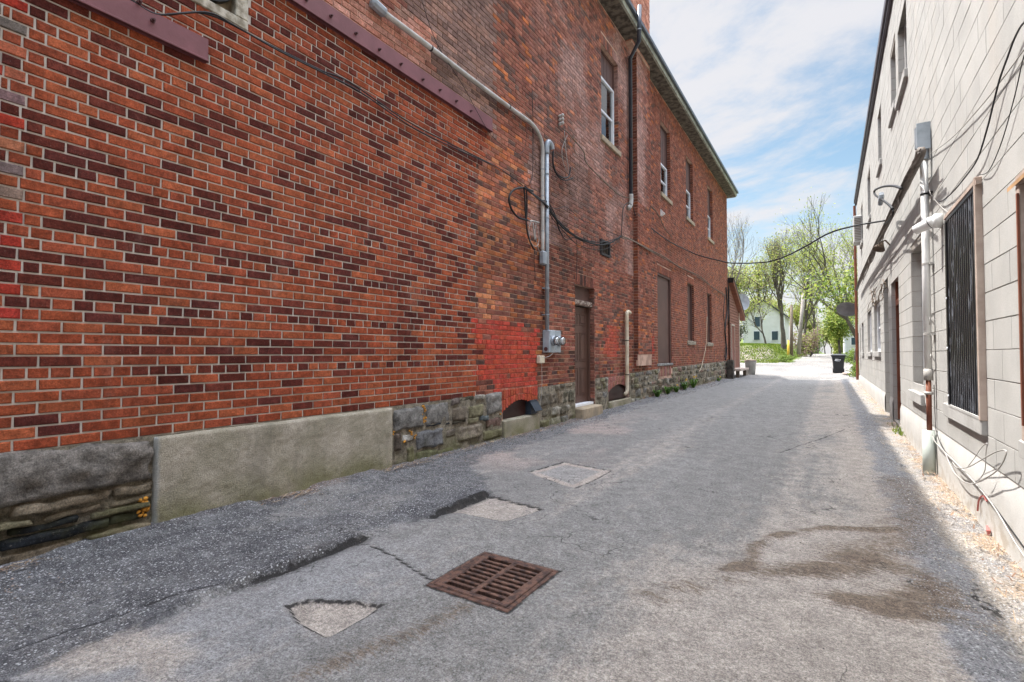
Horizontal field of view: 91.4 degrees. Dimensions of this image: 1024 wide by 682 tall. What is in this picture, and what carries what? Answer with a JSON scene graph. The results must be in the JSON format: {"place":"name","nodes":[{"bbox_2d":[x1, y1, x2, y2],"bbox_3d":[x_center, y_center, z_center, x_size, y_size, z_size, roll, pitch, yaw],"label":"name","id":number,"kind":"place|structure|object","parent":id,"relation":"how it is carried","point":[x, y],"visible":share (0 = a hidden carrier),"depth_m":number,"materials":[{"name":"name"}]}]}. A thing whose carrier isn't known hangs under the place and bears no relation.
{"place":"outdoors","nodes":[
{"label":"outdoors","id":0,"kind":"place"},
{"bbox_2d":[0,377,1023,681],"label":"alley road","id":1,"kind":"structure","parent":0,"point":[738,605],"depth_m":2.85,"materials":[{"name":"asphalt"}]},
{"bbox_2d":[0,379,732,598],"bbox_3d":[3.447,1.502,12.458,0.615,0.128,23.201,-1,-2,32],"label":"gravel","id":2,"kind":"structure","parent":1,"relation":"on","point":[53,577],"depth_m":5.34,"materials":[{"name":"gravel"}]},
{"bbox_2d":[426,551,558,612],"bbox_3d":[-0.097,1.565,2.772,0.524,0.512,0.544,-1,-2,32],"label":"storm drain grate","id":3,"kind":"object","parent":1,"relation":"in","point":[491,583],"visible":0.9,"depth_m":2.74,"materials":[{"name":"metal"}]},
{"bbox_2d":[0,409,1010,681],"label":"road crumbs","id":4,"kind":"object","parent":1,"relation":"on","point":[562,543],"visible":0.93,"depth_m":2.99,"materials":[{"name":"gravel"}]},
{"bbox_2d":[0,418,1023,621],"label":"leaf litter","id":5,"kind":"object","parent":1,"relation":"on","point":[282,495],"visible":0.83,"depth_m":4.09,"materials":[{"name":"plant"}]},
{"bbox_2d":[653,390,661,396],"bbox_3d":[3.966,1.424,13.558,0.290,0.206,0.465,-1,-2,32],"label":"weed","id":6,"kind":"object","parent":1,"relation":"on","point":[657,393],"visible":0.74,"depth_m":13.49,"materials":[{"name":"green plant"}]},
{"bbox_2d":[664,386,673,393],"bbox_3d":[4.520,1.428,14.434,0.343,0.241,0.538,-1,-2,32],"label":"weed","id":7,"kind":"object","parent":1,"relation":"on","point":[667,390],"visible":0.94,"depth_m":14.38,"materials":[{"name":"green plant"}]},
{"bbox_2d":[681,379,688,389],"bbox_3d":[5.604,1.406,16.157,0.390,0.372,0.586,-1,-2,32],"label":"dandelion","id":8,"kind":"object","parent":1,"relation":"on","point":[684,384],"visible":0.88,"depth_m":16.06,"materials":[{"name":"green plant"}]},
{"bbox_2d":[689,376,700,387],"bbox_3d":[6.241,1.404,17.158,0.431,0.425,0.683,-1,-2,32],"label":"dandelion","id":9,"kind":"object","parent":1,"relation":"on","point":[693,383],"visible":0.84,"depth_m":17.08,"materials":[{"name":"green plant"}]},
{"bbox_2d":[887,422,905,436],"bbox_3d":[6.209,1.387,8.028,0.221,0.136,1.418,-1,-2,32],"label":"grass tuft","id":10,"kind":"object","parent":1,"relation":"on","point":[898,431],"visible":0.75,"depth_m":7.88,"materials":[{"name":"green plant"}]},
{"bbox_2d":[847,383,1023,642],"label":"rubble grit","id":11,"kind":"object","parent":1,"relation":"on","point":[995,625],"visible":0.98,"depth_m":3.48,"materials":[{"name":"gravel"}]},
{"bbox_2d":[649,0,883,353],"label":"sky","id":12,"kind":"structure","parent":0,"point":[780,90],"materials":[{"name":"blue"}]},
{"bbox_2d":[734,354,855,378],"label":"road","id":13,"kind":"structure","parent":0,"point":[819,366],"depth_m":32.89,"materials":[{"name":"asphalt"}]},
{"bbox_2d":[744,359,756,374],"bbox_3d":[12.828,1.406,26.893,0.620,0.860,0.620,-1,-2,32],"label":"waste barrel","id":14,"kind":"object","parent":13,"relation":"on","point":[750,364],"visible":0.91,"depth_m":26.68,"materials":[{"name":"concrete"}]},
{"bbox_2d":[796,293,804,353],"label":"utility pole","id":15,"kind":"object","parent":13,"relation":"on","point":[799,342],"visible":0.81,"depth_m":51.92,"materials":[{"name":"wood"}]},
{"bbox_2d":[815,308,854,353],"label":"deciduous tree","id":16,"kind":"object","parent":13,"relation":"on","point":[837,327],"visible":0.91,"depth_m":49.39,"materials":[{"name":"green plant"}]},
{"bbox_2d":[831,354,846,372],"bbox_3d":[18.067,1.236,27.602,0.787,1.060,0.810,-1,-2,32],"label":"wheeled bin","id":17,"kind":"object","parent":13,"relation":"on","point":[838,362],"visible":0.92,"depth_m":27.34,"materials":[{"name":"plastic"}]},
{"bbox_2d":[845,360,859,376],"bbox_3d":[15.581,1.218,22.535,0.949,0.854,1.465,-1,-2,32],"label":"bush","id":18,"kind":"object","parent":13,"relation":"on","point":[853,372],"visible":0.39,"depth_m":22.61,"materials":[{"name":"green plant"}]},
{"bbox_2d":[740,338,854,378],"bbox_3d":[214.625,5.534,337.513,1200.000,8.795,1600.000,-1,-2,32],"label":"ground","id":19,"kind":"structure","parent":0,"point":[747,355],"depth_m":47.72,"materials":[{"name":"plant"}]},
{"bbox_2d":[0,0,738,564],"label":"brick building","id":20,"kind":"structure","parent":19,"relation":"on","point":[236,264],"depth_m":4.71,"materials":[{"name":"brick"}]},
{"bbox_2d":[131,0,522,185],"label":"cable pair","id":21,"kind":"object","parent":20,"relation":"attached to","point":[217,16],"visible":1,"depth_m":4.79,"materials":[{"name":"black rubber"}]},
{"bbox_2d":[369,0,546,264],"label":"conduit","id":22,"kind":"object","parent":20,"relation":"attached to","point":[378,7],"visible":1,"depth_m":6.84,"materials":[{"name":"metal"}]},
{"bbox_2d":[421,0,527,153],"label":"wire","id":23,"kind":"object","parent":20,"relation":"attached to","point":[466,91],"visible":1,"depth_m":6.71,"materials":[{"name":"black rubber"}]},
{"bbox_2d":[508,187,535,249],"bbox_3d":[0.163,-1.977,7.856,0.032,0.977,0.807,-1,-2,32],"label":"cable loop","id":24,"kind":"object","parent":20,"relation":"attached to","point":[525,219],"visible":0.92,"depth_m":7.92,"materials":[{"name":"black rubber"}]},
{"bbox_2d":[525,399,541,414],"bbox_3d":[0.355,1.073,8.152,0.195,0.230,0.240,-1,-2,32],"label":"dryer vent","id":25,"kind":"object","parent":20,"relation":"on","point":[532,406],"visible":0.89,"depth_m":8.10,"materials":[{"name":"plastic"}]},
{"bbox_2d":[529,220,540,254],"bbox_3d":[0.372,-1.701,8.172,0.036,0.559,0.402,-1,-2,32],"label":"wire cluster","id":26,"kind":"object","parent":20,"relation":"attached to","point":[534,231],"visible":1,"depth_m":8.15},
{"bbox_2d":[537,356,544,362],"bbox_3d":[0.479,0.307,8.323,0.070,0.130,0.170,-1,-2,32],"label":"junction box","id":27,"kind":"object","parent":20,"relation":"attached to","point":[540,359],"visible":1,"depth_m":8.26,"materials":[{"name":"beige plastic"}]},
{"bbox_2d":[542,139,554,329],"bbox_3d":[0.631,-1.807,8.575,0.115,3.310,0.286,-1,-2,32],"label":"service mast","id":28,"kind":"object","parent":20,"relation":"attached to","point":[548,145],"visible":0.94,"depth_m":8.47,"materials":[{"name":"metal"}]},
{"bbox_2d":[552,150,572,180],"bbox_3d":[0.925,-3.096,9.017,0.035,0.413,0.842,-1,-2,32],"label":"drop wire","id":29,"kind":"object","parent":28,"relation":"attached to","point":[559,176],"visible":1,"depth_m":8.85,"materials":[{"name":"black rubber"}]},
{"bbox_2d":[543,330,565,352],"bbox_3d":[0.738,0.008,8.565,0.257,0.380,0.438,-1,-2,32],"label":"meter box","id":30,"kind":"object","parent":20,"relation":"attached to","point":[552,341],"visible":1,"depth_m":8.44,"materials":[{"name":"grey metal"}]},
{"bbox_2d":[558,113,563,125],"bbox_3d":[0.889,-4.005,9.044,0.112,0.205,0.058,-1,-2,32],"label":"insulator","id":31,"kind":"object","parent":20,"relation":"attached to","point":[561,119],"visible":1,"depth_m":9.03,"materials":[{"name":"ceramic"}]},
{"bbox_2d":[562,131,568,173],"bbox_3d":[0.986,-3.466,9.179,0.021,0.752,0.298,-1,-2,32],"label":"wire","id":32,"kind":"object","parent":20,"relation":"attached to","point":[566,153],"visible":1,"depth_m":9.16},
{"bbox_2d":[523,186,621,249],"bbox_3d":[1.371,-2.151,9.713,0.066,0.672,4.455,-1,-2,32],"label":"cable bundle","id":33,"kind":"object","parent":20,"relation":"attached to","point":[552,213],"visible":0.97,"depth_m":9.12,"materials":[{"name":"black rubber"}]},
{"bbox_2d":[575,285,593,407],"bbox_3d":[1.368,0.095,9.998,0.180,2.380,0.940,-1,-2,32],"label":"door","id":34,"kind":"structure","parent":20,"relation":"in","point":[582,315],"depth_m":10.14,"materials":[{"name":"brown paint"}]},
{"bbox_2d":[599,238,610,257],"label":"vent window","id":35,"kind":"structure","parent":20,"relation":"in","point":[607,252],"depth_m":10.94,"materials":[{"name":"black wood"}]},
{"bbox_2d":[600,49,620,156],"bbox_3d":[2.130,-5.398,11.319,0.290,2.170,1.170,-1,-2,32],"label":"window","id":36,"kind":"structure","parent":20,"relation":"in","point":[607,68],"depth_m":11.47,"materials":[{"name":"white plastic"}]},
{"bbox_2d":[562,128,672,237],"bbox_3d":[2.932,-3.531,12.257,0.026,0.554,7.514,-1,-2,32],"label":"wire","id":37,"kind":"object","parent":20,"relation":"attached to","point":[600,177],"visible":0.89,"depth_m":10.31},
{"bbox_2d":[623,310,631,395],"bbox_3d":[2.717,0.273,11.794,0.125,2.029,0.350,-1,-2,32],"label":"standpipe","id":38,"kind":"object","parent":20,"relation":"attached to","point":[627,314],"visible":1,"depth_m":11.71,"materials":[{"name":"beige plastic"}]},
{"bbox_2d":[626,4,641,209],"bbox_3d":[2.862,-5.425,11.791,0.196,4.523,0.923,0,-1,-2],"label":"downspout","id":39,"kind":"object","parent":20,"relation":"attached to","point":[630,57],"visible":0.98,"depth_m":12.13,"materials":[{"name":"brown metal"}]},
{"bbox_2d":[621,203,634,234],"bbox_3d":[2.767,-2.857,11.884,0.019,0.907,0.972,-1,-2,32],"label":"cable","id":40,"kind":"object","parent":39,"relation":"attached to","point":[622,215],"visible":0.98,"depth_m":11.55,"materials":[{"name":"black rubber"}]},
{"bbox_2d":[657,272,672,365],"bbox_3d":[4.478,-0.613,14.788,0.130,2.680,1.630,-1,-2,32],"label":"boarded doorway","id":41,"kind":"structure","parent":20,"relation":"in","point":[664,283],"depth_m":14.94,"materials":[{"name":"wood"}]},
{"bbox_2d":[660,124,672,205],"bbox_3d":[4.569,-5.357,15.113,0.245,2.280,1.190,-1,-2,32],"label":"window","id":42,"kind":"structure","parent":20,"relation":"in","point":[663,134],"depth_m":15.32,"materials":[{"name":"white plastic"}]},
{"bbox_2d":[621,235,724,295],"bbox_3d":[6.199,-2.314,17.316,0.108,0.280,14.101,-1,-2,32],"label":"rope cable","id":43,"kind":"object","parent":20,"relation":"attached to","point":[652,251],"visible":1,"depth_m":14.33,"materials":[{"name":"rubber"}]},
{"bbox_2d":[686,160,694,226],"bbox_3d":[6.208,-5.291,17.690,0.245,2.280,1.200,-1,-2,32],"label":"window","id":44,"kind":"structure","parent":20,"relation":"in","point":[688,219],"depth_m":17.96,"materials":[{"name":"white plastic"}]},
{"bbox_2d":[687,283,695,344],"bbox_3d":[6.228,-0.942,17.578,0.200,2.160,1.180,-1,-2,32],"label":"boarded window","id":45,"kind":"structure","parent":20,"relation":"in","point":[689,287],"depth_m":17.88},
{"bbox_2d":[707,294,713,345],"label":"boarded window","id":46,"kind":"structure","parent":20,"relation":"in","point":[708,296],"depth_m":20.63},
{"bbox_2d":[707,188,714,244],"bbox_3d":[8.137,-5.214,20.722,0.245,2.280,1.190,-1,-2,32],"label":"window","id":47,"kind":"structure","parent":20,"relation":"in","point":[708,192],"depth_m":21.01,"materials":[{"name":"white plastic"}]},
{"bbox_2d":[723,280,728,359],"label":"corner cables","id":48,"kind":"object","parent":20,"relation":"attached to","point":[727,312],"visible":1,"depth_m":23.08,"materials":[{"name":"black rubber"}]},
{"bbox_2d":[635,214,884,263],"bbox_3d":[4.708,-2.563,12.959,3.376,1.289,8.450,0,-1,-2],"label":"overhead cable","id":49,"kind":"object","parent":20,"relation":"attached to","point":[781,257],"visible":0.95,"depth_m":11.71,"materials":[{"name":"black rubber"}]},
{"bbox_2d":[729,266,857,297],"bbox_3d":[20.754,-6.716,42.729,18.303,8.929,35.738,-2,-3,56],"label":"wire","id":50,"kind":"object","parent":20,"relation":"attached to","point":[781,291],"visible":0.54,"depth_m":37.43,"materials":[{"name":"black rubber"}]},
{"bbox_2d":[727,360,734,378],"bbox_3d":[10.109,1.354,23.112,0.270,0.970,0.400,-1,-2,32],"label":"timber post","id":51,"kind":"object","parent":19,"relation":"on","point":[730,370],"visible":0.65,"depth_m":22.95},
{"bbox_2d":[728,278,748,377],"bbox_3d":[9.517,-0.513,26.778,5.450,4.890,3.830,-1,-2,32],"label":"annex","id":52,"kind":"object","parent":19,"relation":"on","point":[737,315],"visible":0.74,"depth_m":25.12,"materials":[{"name":"red paint"}]},
{"bbox_2d":[731,324,734,366],"bbox_3d":[10.842,0.225,24.536,0.050,2.100,0.940,-1,-2,32],"label":"door","id":53,"kind":"structure","parent":52,"relation":"in","point":[732,328],"depth_m":24.54,"materials":[{"name":"red paint"}]},
{"bbox_2d":[739,294,749,309],"bbox_3d":[12.377,-2.014,26.932,0.760,1.066,0.304,0,-1,-3],"label":"satellite dish","id":54,"kind":"object","parent":52,"relation":"attached to","point":[744,298],"visible":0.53,"depth_m":26.89,"materials":[{"name":"metal"}]},
{"bbox_2d":[740,321,747,341],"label":"bush","id":55,"kind":"object","parent":19,"relation":"on","point":[742,331],"visible":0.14,"depth_m":71.60,"materials":[{"name":"green plant"}]},
{"bbox_2d":[727,211,764,281],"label":"deciduous tree","id":56,"kind":"object","parent":19,"relation":"on","point":[739,240],"visible":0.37,"depth_m":40.93,"materials":[{"name":"green plant"}]},
{"bbox_2d":[727,258,773,299],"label":"deciduous tree","id":57,"kind":"object","parent":19,"relation":"on","point":[739,283],"visible":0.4,"depth_m":67.76,"materials":[{"name":"green plant"}]},
{"bbox_2d":[740,293,780,343],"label":"deciduous tree","id":58,"kind":"object","parent":19,"relation":"on","point":[760,316],"visible":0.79,"depth_m":53.91,"materials":[{"name":"green plant"}]},
{"bbox_2d":[731,252,792,304],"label":"deciduous tree","id":59,"kind":"object","parent":19,"relation":"on","point":[758,266],"visible":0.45,"depth_m":86.36,"materials":[{"name":"green plant"}]},
{"bbox_2d":[741,292,785,322],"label":"deciduous tree","id":60,"kind":"object","parent":19,"relation":"on","point":[761,299],"visible":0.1,"depth_m":141.33,"materials":[{"name":"green plant"}]},
{"bbox_2d":[743,299,789,343],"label":"clapboard house","id":61,"kind":"structure","parent":19,"relation":"on","point":[771,328],"depth_m":75.47,"materials":[{"name":"wood"}]},
{"bbox_2d":[753,331,759,339],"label":"window","id":62,"kind":"structure","parent":61,"relation":"in","point":[756,334],"depth_m":75.87,"materials":[{"name":"glass"}]},
{"bbox_2d":[754,316,759,326],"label":"window","id":63,"kind":"structure","parent":61,"relation":"in","point":[757,321],"depth_m":75.85,"materials":[{"name":"glass"}]},
{"bbox_2d":[771,331,778,340],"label":"window","id":64,"kind":"structure","parent":61,"relation":"in","point":[774,334],"depth_m":74.57,"materials":[{"name":"glass"}]},
{"bbox_2d":[749,221,801,348],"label":"deciduous tree","id":65,"kind":"object","parent":19,"relation":"on","point":[775,251],"visible":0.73,"depth_m":57.67,"materials":[{"name":"green plant"}]},
{"bbox_2d":[766,297,786,314],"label":"deciduous tree","id":66,"kind":"object","parent":19,"relation":"on","point":[776,305],"visible":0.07,"depth_m":132.95,"materials":[{"name":"green plant"}]},
{"bbox_2d":[774,354,797,362],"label":"bush","id":67,"kind":"object","parent":19,"relation":"on","point":[785,358],"visible":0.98,"depth_m":43.27,"materials":[{"name":"green plant"}]},
{"bbox_2d":[790,305,792,357],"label":"utility pole","id":68,"kind":"object","parent":19,"relation":"on","point":[791,329],"visible":0.81,"depth_m":45.40,"materials":[{"name":"wood"}]},
{"bbox_2d":[784,295,820,331],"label":"deciduous tree","id":69,"kind":"object","parent":19,"relation":"on","point":[796,314],"visible":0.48,"depth_m":119.63,"materials":[{"name":"green plant"}]},
{"bbox_2d":[784,274,827,353],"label":"deciduous tree","id":70,"kind":"object","parent":19,"relation":"on","point":[813,314],"visible":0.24,"depth_m":72.22,"materials":[{"name":"green plant"}]},
{"bbox_2d":[794,316,821,352],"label":"deciduous tree","id":71,"kind":"object","parent":19,"relation":"on","point":[809,326],"visible":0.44,"depth_m":162.46,"materials":[{"name":"green plant"}]},
{"bbox_2d":[793,318,823,356],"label":"bush","id":72,"kind":"object","parent":19,"relation":"on","point":[807,343],"visible":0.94,"depth_m":58.14,"materials":[{"name":"green plant"}]},
{"bbox_2d":[764,187,857,337],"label":"deciduous tree","id":73,"kind":"object","parent":19,"relation":"on","point":[809,250],"visible":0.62,"depth_m":46.40,"materials":[{"name":"green plant"}]},
{"bbox_2d":[802,329,824,353],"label":"bush","id":74,"kind":"object","parent":19,"relation":"on","point":[821,344],"visible":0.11,"depth_m":85.62,"materials":[{"name":"green plant"}]},
{"bbox_2d":[779,233,850,336],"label":"deciduous tree","id":75,"kind":"object","parent":19,"relation":"on","point":[807,283],"visible":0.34,"depth_m":64.61,"materials":[{"name":"green plant"}]},
{"bbox_2d":[820,325,830,353],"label":"deciduous tree","id":76,"kind":"object","parent":19,"relation":"on","point":[826,337],"visible":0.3,"depth_m":199.40,"materials":[{"name":"green plant"}]},
{"bbox_2d":[797,248,858,362],"bbox_3d":[27.543,-2.652,38.761,8.534,9.270,6.882,0,-1,4],"label":"deciduous tree","id":77,"kind":"object","parent":19,"relation":"on","point":[824,289],"visible":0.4,"depth_m":39.52,"materials":[{"name":"green plant"}]},
{"bbox_2d":[819,298,839,315],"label":"deciduous tree","id":78,"kind":"object","parent":19,"relation":"on","point":[830,309],"visible":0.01,"depth_m":114.66,"materials":[{"name":"green plant"}]},
{"bbox_2d":[828,336,842,353],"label":"bush","id":79,"kind":"object","parent":19,"relation":"on","point":[835,347],"visible":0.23,"depth_m":76.14,"materials":[{"name":"green plant"}]},
{"bbox_2d":[843,348,854,362],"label":"bush","id":80,"kind":"object","parent":19,"relation":"on","point":[849,358],"visible":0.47,"depth_m":41.06,"materials":[{"name":"green plant"}]},
{"bbox_2d":[843,315,858,354],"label":"clapboard house","id":81,"kind":"structure","parent":19,"relation":"on","point":[848,344],"depth_m":53.06,"materials":[{"name":"wood"}]},
{"bbox_2d":[850,337,854,345],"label":"window","id":82,"kind":"structure","parent":81,"relation":"in","point":[852,340],"depth_m":52.85,"materials":[{"name":"glass"}]},
{"bbox_2d":[854,0,1023,572],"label":"block building","id":83,"kind":"structure","parent":19,"relation":"on","point":[939,64],"depth_m":4.31,"materials":[{"name":"white concrete"}]},
{"bbox_2d":[836,302,854,315],"bbox_3d":[13.753,-1.300,20.053,0.515,0.574,1.310,1,-2,-22],"label":"satellite dish","id":84,"kind":"object","parent":83,"relation":"attached to","point":[846,309],"visible":0.79,"depth_m":20.32,"materials":[{"name":"grey paint"}]},
{"bbox_2d":[853,206,858,379],"bbox_3d":[13.325,-1.882,19.371,0.083,6.750,0.083,0,-1,10],"label":"corner downspout","id":85,"kind":"object","parent":83,"relation":"attached to","point":[856,305],"visible":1,"depth_m":19.34,"materials":[{"name":"metal"}]},
{"bbox_2d":[853,215,862,245],"bbox_3d":[11.653,-3.722,16.861,0.240,0.900,0.608,-1,-2,32],"label":"air conditioner","id":86,"kind":"object","parent":83,"relation":"attached to","point":[857,232],"visible":0.87,"depth_m":16.62,"materials":[{"name":"metal"}]},
{"bbox_2d":[866,214,870,228],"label":"window","id":87,"kind":"structure","parent":83,"relation":"in","point":[869,217],"depth_m":13.12,"materials":[{"name":"white glass"}]},
{"bbox_2d":[866,312,871,355],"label":"window","id":88,"kind":"structure","parent":83,"relation":"in","point":[867,353],"depth_m":14.56,"materials":[{"name":"white plastic"}]},
{"bbox_2d":[872,302,880,356],"bbox_3d":[8.631,-0.277,11.688,0.245,1.290,1.890,-1,-2,32],"label":"window","id":89,"kind":"structure","parent":83,"relation":"in","point":[875,354],"depth_m":12.36,"materials":[{"name":"white plastic"}]},
{"bbox_2d":[868,279,886,310],"bbox_3d":[8.347,-1.001,11.499,0.056,0.582,5.163,-1,-2,32],"label":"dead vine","id":90,"kind":"object","parent":83,"relation":"attached to","point":[872,301],"visible":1,"depth_m":11.04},
{"bbox_2d":[876,158,881,177],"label":"window","id":91,"kind":"structure","parent":83,"relation":"in","point":[880,160],"depth_m":10.35,"materials":[{"name":"white glass"}]},
{"bbox_2d":[872,240,889,251],"bbox_3d":[6.660,-1.719,9.008,0.279,0.220,0.188,-1,-2,32],"label":"flood lamp","id":92,"kind":"object","parent":83,"relation":"attached to","point":[879,247],"visible":0.93,"depth_m":9.02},
{"bbox_2d":[855,147,925,290],"bbox_3d":[7.950,-1.781,11.076,0.119,0.482,15.114,-1,-2,32],"label":"cable run","id":93,"kind":"object","parent":83,"relation":"attached to","point":[920,153],"visible":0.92,"depth_m":6.45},
{"bbox_2d":[873,185,902,223],"bbox_3d":[5.112,-2.054,6.812,0.088,0.994,3.662,-1,-2,32],"label":"cable tie loop","id":94,"kind":"object","parent":93,"relation":"attached to","point":[885,201],"visible":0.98,"depth_m":6.57,"materials":[{"name":"metal"}]},
{"bbox_2d":[878,192,883,205],"bbox_3d":[5.399,-2.080,7.317,0.060,0.154,0.252,-1,-2,32],"label":"cable clamp","id":95,"kind":"object","parent":94,"relation":"attached to","point":[881,195],"visible":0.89,"depth_m":7.24,"materials":[{"name":"metal"}]},
{"bbox_2d":[888,100,895,127],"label":"window","id":96,"kind":"structure","parent":83,"relation":"in","point":[892,112],"depth_m":8.20,"materials":[{"name":"white glass"}]},
{"bbox_2d":[895,282,900,418],"bbox_3d":[6.587,0.149,8.402,0.100,2.430,1.150,-1,-2,32],"label":"door","id":97,"kind":"structure","parent":83,"relation":"in","point":[896,283],"depth_m":8.85,"materials":[{"name":"metal"}]},
{"bbox_2d":[895,19,907,110],"bbox_3d":[5.720,-4.193,7.209,0.245,1.250,1.140,-1,-2,32],"label":"window","id":98,"kind":"structure","parent":83,"relation":"in","point":[904,77],"depth_m":7.41,"materials":[{"name":"white glass"}]},
{"bbox_2d":[908,253,925,405],"bbox_3d":[5.207,-0.210,6.295,0.260,1.960,1.100,-1,-2,32],"label":"blocked window","id":99,"kind":"structure","parent":83,"relation":"in","point":[918,397],"depth_m":6.37,"materials":[{"name":"white plastic"}]},
{"bbox_2d":[914,121,935,474],"bbox_3d":[4.424,-0.440,5.344,0.135,3.812,0.140,-1,-2,32],"label":"wall conduit","id":100,"kind":"object","parent":83,"relation":"attached to","point":[922,134],"depth_m":5.32,"materials":[{"name":"white plastic"}]},
{"bbox_2d":[923,317,1023,556],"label":"cable","id":101,"kind":"object","parent":100,"relation":"attached to","point":[1014,541],"visible":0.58,"depth_m":3.48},
{"bbox_2d":[912,213,942,233],"bbox_3d":[4.119,-1.162,4.954,0.149,0.168,0.252,1,-2,-42],"label":"security camera","id":102,"kind":"object","parent":83,"relation":"attached to","point":[933,221],"visible":1,"depth_m":4.91,"materials":[{"name":"white plastic"}]},
{"bbox_2d":[945,443,1006,483],"bbox_3d":[3.466,0.896,3.788,0.008,0.446,1.930,-1,-2,32],"label":"cable","id":103,"kind":"object","parent":83,"relation":"attached to","point":[985,457],"visible":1,"depth_m":3.43,"materials":[{"name":"plastic"}]},
{"bbox_2d":[928,49,1023,211],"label":"cable","id":104,"kind":"object","parent":83,"relation":"attached to","point":[976,111],"visible":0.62,"depth_m":3.54,"materials":[{"name":"rubber"}]},
{"bbox_2d":[934,385,1023,547],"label":"cable","id":105,"kind":"object","parent":83,"relation":"attached to","point":[975,482],"visible":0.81,"depth_m":3.69,"materials":[{"name":"white plastic"}]},
{"bbox_2d":[938,22,1023,201],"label":"cable","id":106,"kind":"object","parent":83,"relation":"attached to","point":[1004,65],"visible":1,"depth_m":3.23,"materials":[{"name":"black rubber"}]},
{"bbox_2d":[980,55,1023,174],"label":"cable","id":107,"kind":"object","parent":83,"relation":"attached to","point":[1009,115],"visible":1,"depth_m":2.97,"materials":[{"name":"black rubber"}]},
{"bbox_2d":[1007,169,1023,458],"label":"window","id":108,"kind":"structure","parent":83,"relation":"in","point":[1019,179],"depth_m":2.79,"materials":[{"name":"brown wood"}]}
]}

